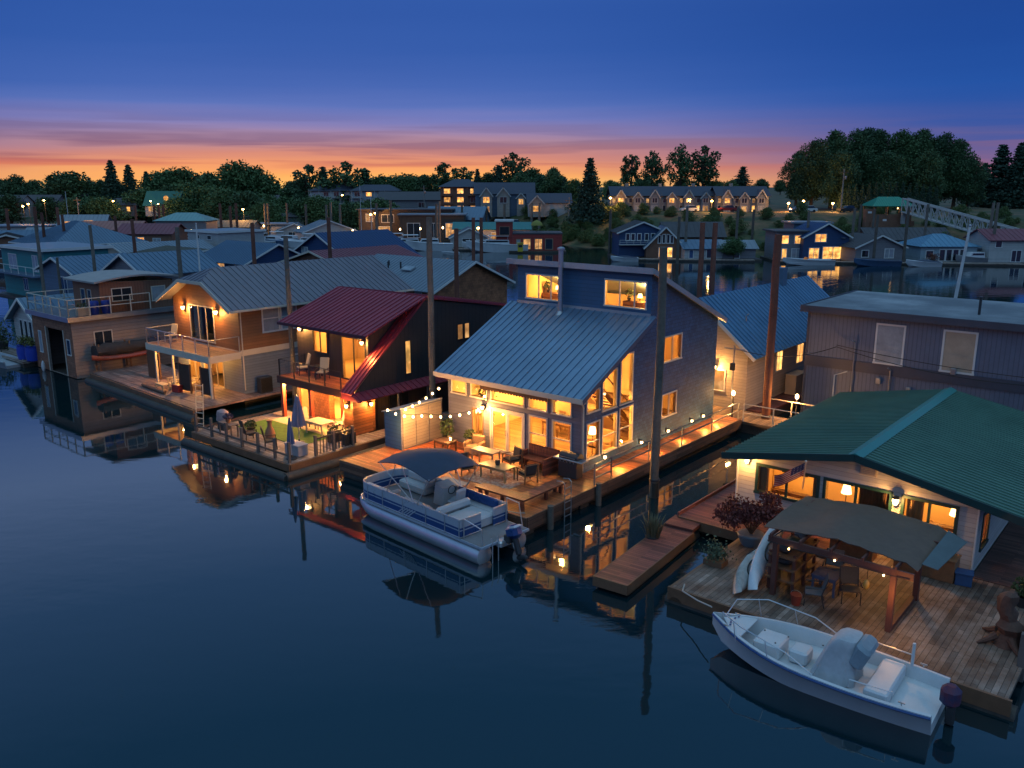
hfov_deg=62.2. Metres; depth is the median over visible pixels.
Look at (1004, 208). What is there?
bush
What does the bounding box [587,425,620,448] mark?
sofa
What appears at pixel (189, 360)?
window
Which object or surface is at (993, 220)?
bush
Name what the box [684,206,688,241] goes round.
piling
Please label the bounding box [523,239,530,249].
window
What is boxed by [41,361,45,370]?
boat fender
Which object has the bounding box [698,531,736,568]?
potted plant
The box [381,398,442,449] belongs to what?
storage locker
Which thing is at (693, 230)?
roof
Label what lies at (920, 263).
moored boat
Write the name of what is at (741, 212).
bush
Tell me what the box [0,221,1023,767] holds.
water
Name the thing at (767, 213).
bush
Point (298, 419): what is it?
patio umbrella
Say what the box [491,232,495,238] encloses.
window
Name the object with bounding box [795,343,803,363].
window
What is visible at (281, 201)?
broadleaf tree
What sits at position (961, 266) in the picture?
pole
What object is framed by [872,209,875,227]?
piling
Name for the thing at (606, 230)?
bush
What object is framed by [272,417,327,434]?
runner mat
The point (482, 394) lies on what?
houseplant
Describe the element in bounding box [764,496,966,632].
pergola
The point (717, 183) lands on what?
broadleaf tree
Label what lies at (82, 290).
window
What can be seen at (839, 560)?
string lights
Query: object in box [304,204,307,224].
piling
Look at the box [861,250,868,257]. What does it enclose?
window
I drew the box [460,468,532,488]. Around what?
rug
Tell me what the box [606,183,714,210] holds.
townhouse row
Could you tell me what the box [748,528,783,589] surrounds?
kayak
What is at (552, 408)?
window
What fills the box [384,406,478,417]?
string lights
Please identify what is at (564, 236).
bush
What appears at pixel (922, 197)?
conifer tree
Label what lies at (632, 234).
window
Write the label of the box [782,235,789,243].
window
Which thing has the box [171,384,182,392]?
cooler
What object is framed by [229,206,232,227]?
piling
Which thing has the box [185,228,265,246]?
floating home
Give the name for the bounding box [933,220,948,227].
bush
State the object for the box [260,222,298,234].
floating home
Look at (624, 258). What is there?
moored boat
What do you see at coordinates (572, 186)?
broadleaf tree
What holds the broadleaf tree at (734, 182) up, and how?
on the river bank
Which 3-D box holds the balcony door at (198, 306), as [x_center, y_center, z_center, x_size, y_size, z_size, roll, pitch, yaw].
[-20.291,-3.970,55.556,3.000,2.360,0.115,11,17,39]
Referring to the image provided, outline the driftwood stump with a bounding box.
[976,591,1023,656]
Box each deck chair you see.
[164,324,177,342]
[238,419,256,440]
[260,426,277,450]
[296,353,310,375]
[300,406,315,428]
[314,357,329,380]
[331,412,344,429]
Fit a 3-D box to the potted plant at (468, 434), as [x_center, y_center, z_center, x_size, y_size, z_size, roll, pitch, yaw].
[-2.069,2.710,41.542,0.668,1.054,0.687,11,17,39]
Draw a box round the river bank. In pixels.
[18,187,1023,257]
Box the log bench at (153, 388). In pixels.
[141,383,165,393]
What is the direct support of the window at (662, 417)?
in the floating home at (530, 355)
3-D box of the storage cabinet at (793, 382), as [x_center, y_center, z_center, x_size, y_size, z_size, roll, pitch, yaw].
[18.104,-0.111,54.078,0.760,1.255,1.860,11,17,39]
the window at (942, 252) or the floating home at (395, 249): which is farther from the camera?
the window at (942, 252)
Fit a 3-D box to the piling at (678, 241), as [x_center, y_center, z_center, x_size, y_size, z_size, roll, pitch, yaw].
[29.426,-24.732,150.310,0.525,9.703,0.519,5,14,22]
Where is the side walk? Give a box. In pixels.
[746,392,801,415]
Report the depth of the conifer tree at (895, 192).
206.56 m
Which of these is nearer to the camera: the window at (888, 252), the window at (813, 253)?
the window at (888, 252)
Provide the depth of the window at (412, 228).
210.80 m
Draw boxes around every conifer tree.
[97,160,128,220]
[119,164,152,221]
[142,171,157,219]
[319,166,328,185]
[359,169,371,184]
[472,169,481,181]
[491,165,505,181]
[560,177,566,192]
[563,158,612,223]
[732,166,757,185]
[835,187,844,209]
[864,183,872,208]
[871,182,878,208]
[878,182,885,196]
[886,182,892,209]
[892,182,898,209]
[896,182,905,208]
[905,183,912,207]
[912,183,920,211]
[917,184,925,211]
[925,185,934,211]
[932,186,939,211]
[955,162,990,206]
[969,144,1021,207]
[972,142,1023,208]
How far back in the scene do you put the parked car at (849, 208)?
199.13 m
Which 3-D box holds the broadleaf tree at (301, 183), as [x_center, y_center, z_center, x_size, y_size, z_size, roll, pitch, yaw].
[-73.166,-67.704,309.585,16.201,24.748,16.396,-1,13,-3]
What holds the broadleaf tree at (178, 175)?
on the river bank
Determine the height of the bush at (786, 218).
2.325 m
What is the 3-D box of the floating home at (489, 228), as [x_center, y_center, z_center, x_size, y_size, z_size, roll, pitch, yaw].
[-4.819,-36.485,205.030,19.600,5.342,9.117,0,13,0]
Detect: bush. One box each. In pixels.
[546,216,555,226]
[548,209,558,216]
[560,222,572,231]
[562,233,566,243]
[574,217,587,226]
[576,230,593,242]
[588,233,606,245]
[590,235,606,245]
[602,227,611,235]
[611,218,624,228]
[612,202,626,211]
[612,211,621,219]
[617,205,631,215]
[629,214,641,221]
[636,203,649,213]
[640,217,649,222]
[652,206,662,213]
[664,205,677,216]
[681,212,697,221]
[700,214,709,221]
[706,216,719,221]
[708,207,717,212]
[709,211,723,219]
[725,216,734,224]
[728,218,749,232]
[728,222,742,234]
[736,209,746,217]
[757,207,775,218]
[758,242,764,249]
[773,220,783,227]
[782,213,796,220]
[793,201,809,213]
[797,211,810,220]
[832,219,847,227]
[837,224,849,233]
[843,224,857,233]
[877,207,893,213]
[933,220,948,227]
[949,206,958,216]
[954,204,973,216]
[963,214,977,224]
[976,212,989,221]
[983,216,1000,227]
[994,208,1007,217]
[1001,206,1011,214]
[1001,216,1017,225]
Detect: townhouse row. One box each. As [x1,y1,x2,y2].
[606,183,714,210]
[711,183,770,211]
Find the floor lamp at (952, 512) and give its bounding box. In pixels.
[949,508,955,527]
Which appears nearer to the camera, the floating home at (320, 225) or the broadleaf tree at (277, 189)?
the floating home at (320, 225)
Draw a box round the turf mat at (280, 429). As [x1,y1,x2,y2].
[238,419,325,443]
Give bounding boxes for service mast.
[724,345,744,416]
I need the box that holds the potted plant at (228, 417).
[222,413,232,422]
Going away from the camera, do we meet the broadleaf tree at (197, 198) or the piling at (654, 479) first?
the piling at (654, 479)
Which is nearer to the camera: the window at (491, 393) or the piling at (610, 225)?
the window at (491, 393)
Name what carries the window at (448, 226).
in the floating home at (411, 223)
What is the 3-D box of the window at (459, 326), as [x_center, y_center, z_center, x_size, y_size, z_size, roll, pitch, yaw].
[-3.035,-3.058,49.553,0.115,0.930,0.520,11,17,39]
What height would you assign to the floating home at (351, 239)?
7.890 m
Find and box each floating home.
[0,224,55,229]
[0,230,41,235]
[0,232,23,265]
[0,241,113,298]
[4,293,74,343]
[8,220,148,244]
[25,227,51,229]
[33,252,124,294]
[56,215,112,225]
[82,221,146,230]
[100,249,219,282]
[107,239,213,253]
[117,223,187,241]
[130,245,209,252]
[145,255,413,402]
[153,212,218,233]
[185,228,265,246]
[205,240,300,266]
[217,220,262,228]
[238,213,304,224]
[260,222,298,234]
[275,222,304,234]
[276,244,422,262]
[277,286,506,435]
[293,219,357,238]
[293,229,419,254]
[356,208,454,236]
[374,254,515,302]
[397,213,467,241]
[428,206,491,221]
[433,247,727,472]
[448,226,489,247]
[452,222,531,238]
[494,219,565,252]
[607,220,660,257]
[640,225,681,257]
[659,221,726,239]
[680,239,722,258]
[698,267,829,410]
[717,240,761,260]
[721,387,1023,571]
[760,229,809,260]
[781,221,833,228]
[794,221,853,260]
[800,290,1023,411]
[838,232,908,264]
[856,227,952,241]
[899,233,981,261]
[963,228,1023,263]
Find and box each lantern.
[495,459,499,465]
[863,572,869,588]
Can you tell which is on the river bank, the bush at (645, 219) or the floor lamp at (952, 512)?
the bush at (645, 219)
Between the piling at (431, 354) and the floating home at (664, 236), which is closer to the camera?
the piling at (431, 354)
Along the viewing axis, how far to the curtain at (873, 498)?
30.67 m
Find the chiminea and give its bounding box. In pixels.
[265,419,275,437]
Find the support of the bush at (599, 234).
on the river bank
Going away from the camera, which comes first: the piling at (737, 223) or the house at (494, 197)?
the piling at (737, 223)
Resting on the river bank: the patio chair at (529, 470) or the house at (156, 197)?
the house at (156, 197)
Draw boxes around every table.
[155,382,169,389]
[305,417,334,435]
[309,364,322,376]
[433,437,456,450]
[471,445,500,462]
[479,459,515,483]
[541,419,569,439]
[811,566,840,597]
[829,539,876,561]
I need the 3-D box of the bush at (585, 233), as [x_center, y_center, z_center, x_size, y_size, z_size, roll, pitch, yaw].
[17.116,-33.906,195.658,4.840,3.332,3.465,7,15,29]
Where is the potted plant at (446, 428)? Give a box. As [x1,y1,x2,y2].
[439,418,455,445]
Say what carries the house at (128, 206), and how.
on the river bank
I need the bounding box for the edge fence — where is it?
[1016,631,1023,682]
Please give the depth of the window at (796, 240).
155.04 m
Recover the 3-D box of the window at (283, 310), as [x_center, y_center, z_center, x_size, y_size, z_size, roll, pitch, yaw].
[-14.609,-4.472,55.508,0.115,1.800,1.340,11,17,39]
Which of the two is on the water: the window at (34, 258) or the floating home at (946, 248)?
the floating home at (946, 248)
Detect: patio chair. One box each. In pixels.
[455,451,475,476]
[501,445,522,469]
[516,463,538,484]
[803,572,829,608]
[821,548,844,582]
[838,565,862,605]
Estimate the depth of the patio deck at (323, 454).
42.53 m
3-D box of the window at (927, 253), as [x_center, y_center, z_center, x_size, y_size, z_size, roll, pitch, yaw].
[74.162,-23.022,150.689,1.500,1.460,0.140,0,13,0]
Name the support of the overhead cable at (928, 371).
attached to the floating home at (980, 335)
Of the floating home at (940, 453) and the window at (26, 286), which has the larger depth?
the window at (26, 286)
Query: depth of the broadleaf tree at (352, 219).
250.60 m
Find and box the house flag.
[773,460,806,488]
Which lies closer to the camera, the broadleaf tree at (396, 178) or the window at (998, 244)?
the window at (998, 244)
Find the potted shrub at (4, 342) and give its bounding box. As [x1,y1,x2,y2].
[0,318,16,351]
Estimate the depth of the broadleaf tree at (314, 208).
263.52 m
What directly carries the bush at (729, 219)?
on the river bank
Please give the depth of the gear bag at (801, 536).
28.44 m
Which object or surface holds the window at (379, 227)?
in the floating home at (364, 216)
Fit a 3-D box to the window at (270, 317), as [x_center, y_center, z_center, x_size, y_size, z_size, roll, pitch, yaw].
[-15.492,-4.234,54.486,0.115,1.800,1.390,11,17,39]
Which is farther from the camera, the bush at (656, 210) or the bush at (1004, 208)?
the bush at (656, 210)
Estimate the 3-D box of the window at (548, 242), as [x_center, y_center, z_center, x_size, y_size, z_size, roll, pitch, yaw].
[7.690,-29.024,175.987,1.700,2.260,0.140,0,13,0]
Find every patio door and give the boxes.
[490,406,524,454]
[822,477,892,510]
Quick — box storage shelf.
[766,532,819,594]
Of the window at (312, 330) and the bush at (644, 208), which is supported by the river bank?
the bush at (644, 208)
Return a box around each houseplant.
[478,389,496,414]
[544,281,549,291]
[625,288,633,300]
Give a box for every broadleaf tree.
[0,174,36,219]
[0,193,30,223]
[27,179,44,193]
[30,170,96,200]
[32,196,62,223]
[53,197,88,221]
[79,195,130,220]
[80,196,104,213]
[86,179,118,197]
[119,187,157,221]
[138,170,161,217]
[146,167,178,189]
[151,196,200,216]
[152,166,201,189]
[155,184,182,190]
[164,180,204,197]
[182,191,209,213]
[185,183,223,211]
[194,171,226,187]
[195,196,224,219]
[200,186,241,219]
[207,159,276,194]
[225,190,266,219]
[233,164,287,197]
[240,200,285,221]
[252,191,276,201]
[259,175,285,196]
[268,195,295,212]
[281,180,293,194]
[282,179,307,199]
[287,197,311,223]
[290,164,325,199]
[298,194,339,223]
[314,161,371,204]
[314,200,337,221]
[323,202,348,224]
[341,201,363,229]
[352,197,399,229]
[368,173,393,184]
[381,172,414,191]
[397,173,427,191]
[411,174,439,191]
[429,162,457,190]
[447,167,474,180]
[480,172,494,181]
[490,152,530,181]
[508,170,525,181]
[514,167,544,181]
[531,174,546,192]
[537,166,569,192]
[562,178,583,201]
[598,181,624,200]
[602,180,612,191]
[619,154,640,184]
[628,178,650,185]
[638,150,665,185]
[662,144,693,185]
[683,145,722,185]
[708,180,728,185]
[717,238,746,258]
[723,180,738,185]
[754,178,769,188]
[773,180,785,194]
[777,151,804,206]
[789,137,833,205]
[816,149,864,205]
[822,129,862,208]
[845,127,877,204]
[863,127,877,198]
[863,149,914,197]
[865,129,906,195]
[886,128,923,196]
[900,128,943,197]
[906,148,950,202]
[927,131,964,203]
[941,138,982,208]
[953,157,992,206]
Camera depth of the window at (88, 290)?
62.12 m
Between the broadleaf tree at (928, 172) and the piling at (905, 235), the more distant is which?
the broadleaf tree at (928, 172)
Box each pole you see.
[195,223,200,270]
[565,197,572,215]
[839,169,848,211]
[954,224,971,297]
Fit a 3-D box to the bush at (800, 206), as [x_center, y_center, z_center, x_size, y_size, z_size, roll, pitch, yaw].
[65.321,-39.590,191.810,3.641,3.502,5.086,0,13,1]
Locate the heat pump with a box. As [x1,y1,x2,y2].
[256,375,272,393]
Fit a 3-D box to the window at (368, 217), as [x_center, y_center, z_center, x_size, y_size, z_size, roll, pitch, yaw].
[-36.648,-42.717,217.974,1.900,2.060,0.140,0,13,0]
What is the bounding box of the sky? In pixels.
[0,0,1023,188]
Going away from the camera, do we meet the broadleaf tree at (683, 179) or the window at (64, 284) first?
the window at (64, 284)
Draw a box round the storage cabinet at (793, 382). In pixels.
[784,370,803,394]
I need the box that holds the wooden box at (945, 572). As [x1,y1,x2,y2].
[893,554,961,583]
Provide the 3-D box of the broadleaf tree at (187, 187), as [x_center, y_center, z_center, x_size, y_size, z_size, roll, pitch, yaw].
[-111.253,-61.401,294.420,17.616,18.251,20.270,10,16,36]
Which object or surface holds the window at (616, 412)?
in the floating home at (530, 355)
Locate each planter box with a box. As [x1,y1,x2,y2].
[327,423,341,442]
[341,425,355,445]
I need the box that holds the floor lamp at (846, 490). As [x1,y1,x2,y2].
[841,485,851,501]
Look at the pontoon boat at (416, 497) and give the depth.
33.06 m
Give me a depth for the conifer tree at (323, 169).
309.83 m
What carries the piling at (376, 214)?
in the water
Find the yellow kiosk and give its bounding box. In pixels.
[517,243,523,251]
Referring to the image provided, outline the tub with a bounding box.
[954,567,973,587]
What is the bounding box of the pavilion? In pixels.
[862,197,914,226]
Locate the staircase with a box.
[591,378,628,432]
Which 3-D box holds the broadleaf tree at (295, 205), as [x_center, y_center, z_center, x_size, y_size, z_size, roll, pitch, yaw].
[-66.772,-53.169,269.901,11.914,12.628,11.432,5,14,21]
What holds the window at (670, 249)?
in the floating home at (664, 236)
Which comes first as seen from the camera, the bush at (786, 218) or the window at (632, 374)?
the window at (632, 374)
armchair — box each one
[463,433,485,455]
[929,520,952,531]
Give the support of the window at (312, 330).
in the floating home at (372, 344)
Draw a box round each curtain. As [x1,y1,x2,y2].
[759,466,769,490]
[812,478,828,497]
[858,488,889,509]
[906,499,924,520]
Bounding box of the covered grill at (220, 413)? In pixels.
[216,409,230,430]
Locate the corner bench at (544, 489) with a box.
[475,479,565,510]
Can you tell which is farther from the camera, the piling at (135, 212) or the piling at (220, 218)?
the piling at (135, 212)
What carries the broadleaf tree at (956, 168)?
on the river bank
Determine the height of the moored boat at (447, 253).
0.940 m
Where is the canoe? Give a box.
[91,350,146,360]
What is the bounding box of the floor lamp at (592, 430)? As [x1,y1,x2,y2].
[588,426,595,449]
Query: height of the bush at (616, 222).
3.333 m
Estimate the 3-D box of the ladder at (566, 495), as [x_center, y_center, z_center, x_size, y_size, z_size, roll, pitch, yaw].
[2.144,4.881,34.946,0.426,2.022,0.488,11,17,39]
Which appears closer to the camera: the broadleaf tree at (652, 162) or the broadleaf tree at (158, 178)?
the broadleaf tree at (652, 162)
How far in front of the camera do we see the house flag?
31.49 m
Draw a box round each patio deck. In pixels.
[84,364,291,421]
[181,410,448,480]
[339,402,741,535]
[664,522,1023,721]
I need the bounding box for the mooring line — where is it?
[682,584,711,607]
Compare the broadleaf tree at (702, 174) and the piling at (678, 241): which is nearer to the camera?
the piling at (678, 241)
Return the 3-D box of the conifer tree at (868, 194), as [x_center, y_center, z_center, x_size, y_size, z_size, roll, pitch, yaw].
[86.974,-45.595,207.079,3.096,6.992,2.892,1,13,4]
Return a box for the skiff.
[0,352,22,368]
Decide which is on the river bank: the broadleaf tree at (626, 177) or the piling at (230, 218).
the broadleaf tree at (626, 177)
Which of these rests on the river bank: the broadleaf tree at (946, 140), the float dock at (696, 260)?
the broadleaf tree at (946, 140)
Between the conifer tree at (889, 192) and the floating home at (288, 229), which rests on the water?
the floating home at (288, 229)
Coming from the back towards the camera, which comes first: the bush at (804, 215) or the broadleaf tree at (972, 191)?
the broadleaf tree at (972, 191)
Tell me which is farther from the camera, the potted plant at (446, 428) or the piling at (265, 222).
the piling at (265, 222)
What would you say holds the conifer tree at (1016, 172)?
on the river bank
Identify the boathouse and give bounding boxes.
[25,270,178,378]
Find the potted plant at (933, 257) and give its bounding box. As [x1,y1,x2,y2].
[927,252,938,260]
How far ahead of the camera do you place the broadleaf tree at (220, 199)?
274.35 m
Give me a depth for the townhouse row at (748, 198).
213.09 m
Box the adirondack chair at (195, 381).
[192,373,200,387]
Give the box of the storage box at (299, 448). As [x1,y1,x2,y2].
[284,439,308,456]
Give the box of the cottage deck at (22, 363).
[0,347,37,367]
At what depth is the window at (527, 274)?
44.85 m
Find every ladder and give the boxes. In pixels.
[195,383,203,429]
[557,478,571,521]
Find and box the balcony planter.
[75,302,90,316]
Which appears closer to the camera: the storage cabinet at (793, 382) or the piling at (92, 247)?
the storage cabinet at (793, 382)
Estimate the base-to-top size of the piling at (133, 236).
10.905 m
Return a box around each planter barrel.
[15,335,30,359]
[23,337,37,360]
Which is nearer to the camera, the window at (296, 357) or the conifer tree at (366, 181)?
the window at (296, 357)
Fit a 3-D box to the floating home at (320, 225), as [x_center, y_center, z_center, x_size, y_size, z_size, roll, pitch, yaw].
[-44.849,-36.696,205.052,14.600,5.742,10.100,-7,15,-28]
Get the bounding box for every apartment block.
[309,185,357,204]
[350,185,401,203]
[377,192,440,207]
[438,179,474,205]
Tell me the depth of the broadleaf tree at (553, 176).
241.29 m
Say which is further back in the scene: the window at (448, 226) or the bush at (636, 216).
the window at (448, 226)
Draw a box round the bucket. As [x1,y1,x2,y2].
[790,590,802,605]
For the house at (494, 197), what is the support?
on the river bank
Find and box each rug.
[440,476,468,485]
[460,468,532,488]
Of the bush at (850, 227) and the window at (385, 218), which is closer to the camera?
the bush at (850, 227)
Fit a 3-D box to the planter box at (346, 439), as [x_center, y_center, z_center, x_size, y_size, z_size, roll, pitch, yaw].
[-8.303,2.603,43.136,0.422,0.939,0.730,11,17,39]
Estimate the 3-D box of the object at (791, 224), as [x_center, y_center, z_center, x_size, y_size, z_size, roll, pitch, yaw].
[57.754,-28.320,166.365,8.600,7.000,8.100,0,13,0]
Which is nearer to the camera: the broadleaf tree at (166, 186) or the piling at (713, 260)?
the piling at (713, 260)
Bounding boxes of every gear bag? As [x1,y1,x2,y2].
[778,558,792,564]
[779,545,791,553]
[788,534,800,541]
[794,532,804,538]
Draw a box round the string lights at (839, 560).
[768,540,909,579]
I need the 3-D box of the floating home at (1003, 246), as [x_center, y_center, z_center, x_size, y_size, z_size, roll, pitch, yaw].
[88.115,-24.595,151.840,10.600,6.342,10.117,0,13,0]
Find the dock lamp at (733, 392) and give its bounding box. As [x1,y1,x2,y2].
[731,390,734,416]
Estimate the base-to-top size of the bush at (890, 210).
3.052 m
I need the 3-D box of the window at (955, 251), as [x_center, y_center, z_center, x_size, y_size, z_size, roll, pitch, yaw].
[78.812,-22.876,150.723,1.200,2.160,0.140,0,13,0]
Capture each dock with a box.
[452,248,470,250]
[593,515,699,595]
[638,258,754,261]
[713,398,813,434]
[780,260,1023,265]
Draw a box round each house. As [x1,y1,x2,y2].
[0,195,34,217]
[28,195,65,216]
[113,198,140,215]
[142,191,183,215]
[473,182,535,216]
[526,193,572,216]
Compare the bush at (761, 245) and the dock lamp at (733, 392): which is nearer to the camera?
the dock lamp at (733, 392)
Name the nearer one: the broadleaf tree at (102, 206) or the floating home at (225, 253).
the floating home at (225, 253)
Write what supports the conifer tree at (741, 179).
on the river bank
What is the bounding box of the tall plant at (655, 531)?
[642,513,667,539]
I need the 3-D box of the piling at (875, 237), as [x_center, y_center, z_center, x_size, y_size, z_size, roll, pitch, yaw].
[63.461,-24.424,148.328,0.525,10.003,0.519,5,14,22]
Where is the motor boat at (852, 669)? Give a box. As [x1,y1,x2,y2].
[712,599,962,735]
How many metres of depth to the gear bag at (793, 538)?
27.94 m
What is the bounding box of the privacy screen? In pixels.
[177,362,214,398]
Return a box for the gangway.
[900,198,1019,232]
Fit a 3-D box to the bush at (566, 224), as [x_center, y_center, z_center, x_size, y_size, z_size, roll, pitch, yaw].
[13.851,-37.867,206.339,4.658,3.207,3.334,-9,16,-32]
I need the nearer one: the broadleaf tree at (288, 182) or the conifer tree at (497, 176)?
the conifer tree at (497, 176)
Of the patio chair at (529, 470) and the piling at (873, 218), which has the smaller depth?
the patio chair at (529, 470)
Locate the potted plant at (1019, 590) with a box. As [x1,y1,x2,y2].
[1011,576,1023,608]
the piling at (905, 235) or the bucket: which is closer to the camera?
the bucket
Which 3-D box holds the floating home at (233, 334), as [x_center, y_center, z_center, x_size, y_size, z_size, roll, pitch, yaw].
[-16.442,-4.424,60.278,10.050,8.540,16.660,11,17,39]
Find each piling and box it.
[5,209,10,229]
[32,207,38,229]
[34,225,45,295]
[40,213,45,236]
[55,207,59,224]
[56,257,62,293]
[60,215,64,231]
[88,225,96,271]
[113,216,117,231]
[130,219,136,252]
[134,206,136,220]
[153,204,155,222]
[157,204,160,218]
[162,204,164,216]
[175,227,182,277]
[218,204,222,227]
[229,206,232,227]
[234,203,238,227]
[250,223,256,263]
[263,204,267,235]
[267,204,270,234]
[283,236,296,404]
[285,203,288,222]
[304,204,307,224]
[326,217,331,257]
[329,202,331,220]
[339,205,341,224]
[375,203,377,229]
[389,200,392,232]
[426,217,435,401]
[435,204,437,238]
[438,201,440,242]
[454,228,458,297]
[472,218,474,260]
[479,218,482,263]
[503,204,505,218]
[530,203,532,230]
[538,203,540,230]
[608,209,611,253]
[649,247,667,498]
[676,216,680,263]
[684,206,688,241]
[697,222,704,297]
[709,223,717,295]
[735,207,739,238]
[751,209,754,239]
[760,234,782,419]
[807,211,810,227]
[851,208,855,236]
[857,204,862,232]
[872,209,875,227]
[872,215,878,258]
[902,207,909,261]
[923,204,929,235]
[989,203,994,228]
[993,203,999,233]
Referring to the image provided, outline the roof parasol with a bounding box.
[531,220,541,225]
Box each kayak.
[733,549,756,593]
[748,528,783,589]
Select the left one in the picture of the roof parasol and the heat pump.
the heat pump
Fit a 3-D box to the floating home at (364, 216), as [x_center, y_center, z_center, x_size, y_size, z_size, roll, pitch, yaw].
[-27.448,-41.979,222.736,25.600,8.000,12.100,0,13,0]
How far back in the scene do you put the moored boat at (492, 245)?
175.76 m
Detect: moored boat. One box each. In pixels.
[264,236,283,245]
[264,237,275,242]
[280,235,299,239]
[280,238,303,246]
[290,233,312,239]
[401,234,418,242]
[406,239,452,250]
[442,251,459,254]
[462,240,484,247]
[466,235,527,251]
[611,255,638,261]
[783,257,835,264]
[854,258,901,265]
[906,259,942,266]
[955,252,987,262]
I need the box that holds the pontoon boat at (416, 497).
[360,448,528,564]
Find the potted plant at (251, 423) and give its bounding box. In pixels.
[244,419,256,435]
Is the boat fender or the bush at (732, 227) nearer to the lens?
the boat fender
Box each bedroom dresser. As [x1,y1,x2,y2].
[542,292,557,299]
[623,300,644,307]
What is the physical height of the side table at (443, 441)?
0.552 m
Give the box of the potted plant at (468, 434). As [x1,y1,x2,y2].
[463,429,475,440]
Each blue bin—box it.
[88,301,98,314]
[101,300,109,313]
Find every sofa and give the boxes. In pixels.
[519,443,559,475]
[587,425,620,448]
[770,487,827,498]
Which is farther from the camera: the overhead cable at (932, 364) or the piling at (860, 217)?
the piling at (860, 217)
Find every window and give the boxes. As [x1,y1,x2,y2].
[8,253,17,268]
[19,319,24,343]
[23,277,28,290]
[23,320,28,337]
[28,321,34,343]
[31,255,38,272]
[38,330,43,352]
[60,276,68,293]
[66,339,71,355]
[80,288,85,306]
[87,289,91,300]
[93,329,112,345]
[111,287,132,301]
[151,285,164,300]
[189,360,201,381]
[204,362,225,388]
[261,308,280,332]
[280,305,296,330]
[295,353,298,370]
[301,246,307,252]
[312,330,327,353]
[354,192,359,196]
[366,214,372,221]
[378,226,389,229]
[381,214,393,222]
[388,391,409,408]
[405,340,411,374]
[407,223,419,237]
[418,202,425,207]
[432,223,434,237]
[444,188,450,193]
[444,197,450,202]
[445,223,453,237]
[450,380,466,395]
[457,188,463,193]
[457,197,463,202]
[457,323,463,339]
[462,238,476,246]
[464,322,469,338]
[469,383,487,399]
[470,197,474,202]
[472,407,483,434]
[490,390,524,407]
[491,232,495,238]
[500,227,508,234]
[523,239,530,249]
[525,273,557,301]
[527,398,547,412]
[528,414,547,449]
[534,239,542,249]
[545,239,552,249]
[551,400,571,417]
[551,419,571,451]
[585,419,600,459]
[586,387,600,414]
[601,367,617,412]
[601,411,617,454]
[603,278,647,309]
[618,404,633,446]
[619,351,633,405]
[625,233,629,240]
[631,233,634,240]
[637,233,641,240]
[644,233,648,240]
[658,247,672,257]
[661,390,676,418]
[662,234,665,243]
[664,332,682,363]
[666,234,669,243]
[670,235,673,243]
[688,250,693,258]
[706,249,710,258]
[714,369,725,391]
[753,462,819,501]
[775,351,782,371]
[781,248,786,258]
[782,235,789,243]
[791,248,799,257]
[794,235,800,243]
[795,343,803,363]
[808,248,819,258]
[815,234,826,241]
[822,246,840,258]
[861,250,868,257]
[872,323,906,366]
[884,248,894,257]
[899,494,959,534]
[925,250,933,258]
[938,249,945,260]
[938,329,978,375]
[945,249,952,260]
[952,249,959,260]
[978,512,990,552]
[995,241,1002,247]
[1010,250,1021,261]
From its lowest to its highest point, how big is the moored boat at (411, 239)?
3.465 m
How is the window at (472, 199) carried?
in the apartment block at (456, 192)
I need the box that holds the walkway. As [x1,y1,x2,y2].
[677,479,829,558]
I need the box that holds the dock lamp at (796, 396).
[795,394,798,415]
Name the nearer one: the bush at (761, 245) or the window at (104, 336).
the window at (104, 336)
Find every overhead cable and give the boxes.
[740,347,834,356]
[837,345,1023,377]
[837,347,1023,385]
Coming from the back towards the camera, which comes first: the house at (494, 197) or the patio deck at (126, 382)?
the house at (494, 197)
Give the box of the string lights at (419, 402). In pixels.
[402,384,441,410]
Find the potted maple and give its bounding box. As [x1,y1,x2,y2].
[712,488,783,547]
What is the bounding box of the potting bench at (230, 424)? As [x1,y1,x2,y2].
[218,420,238,438]
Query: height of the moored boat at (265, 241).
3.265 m
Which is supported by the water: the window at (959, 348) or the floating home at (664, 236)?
the floating home at (664, 236)
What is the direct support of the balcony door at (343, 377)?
in the floating home at (372, 344)
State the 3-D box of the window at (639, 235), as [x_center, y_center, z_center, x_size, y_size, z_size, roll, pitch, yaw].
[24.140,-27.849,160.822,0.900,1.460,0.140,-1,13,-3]
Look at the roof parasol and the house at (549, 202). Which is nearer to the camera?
the roof parasol
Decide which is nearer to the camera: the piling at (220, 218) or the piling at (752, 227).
the piling at (752, 227)
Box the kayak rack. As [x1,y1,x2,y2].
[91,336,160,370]
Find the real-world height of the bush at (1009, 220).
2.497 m
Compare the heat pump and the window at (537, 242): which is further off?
the window at (537, 242)
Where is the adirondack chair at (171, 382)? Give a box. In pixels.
[166,374,178,388]
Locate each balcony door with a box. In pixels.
[188,304,215,343]
[341,336,365,379]
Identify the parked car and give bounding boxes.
[679,205,698,211]
[717,205,736,211]
[787,206,796,211]
[807,206,817,211]
[836,205,857,211]
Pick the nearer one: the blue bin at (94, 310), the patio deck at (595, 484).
the patio deck at (595, 484)
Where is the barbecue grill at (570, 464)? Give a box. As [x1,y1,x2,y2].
[553,450,587,479]
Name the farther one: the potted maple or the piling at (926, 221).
the piling at (926, 221)
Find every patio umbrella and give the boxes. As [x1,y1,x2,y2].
[286,417,296,460]
[291,395,305,441]
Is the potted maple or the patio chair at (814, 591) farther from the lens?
the potted maple

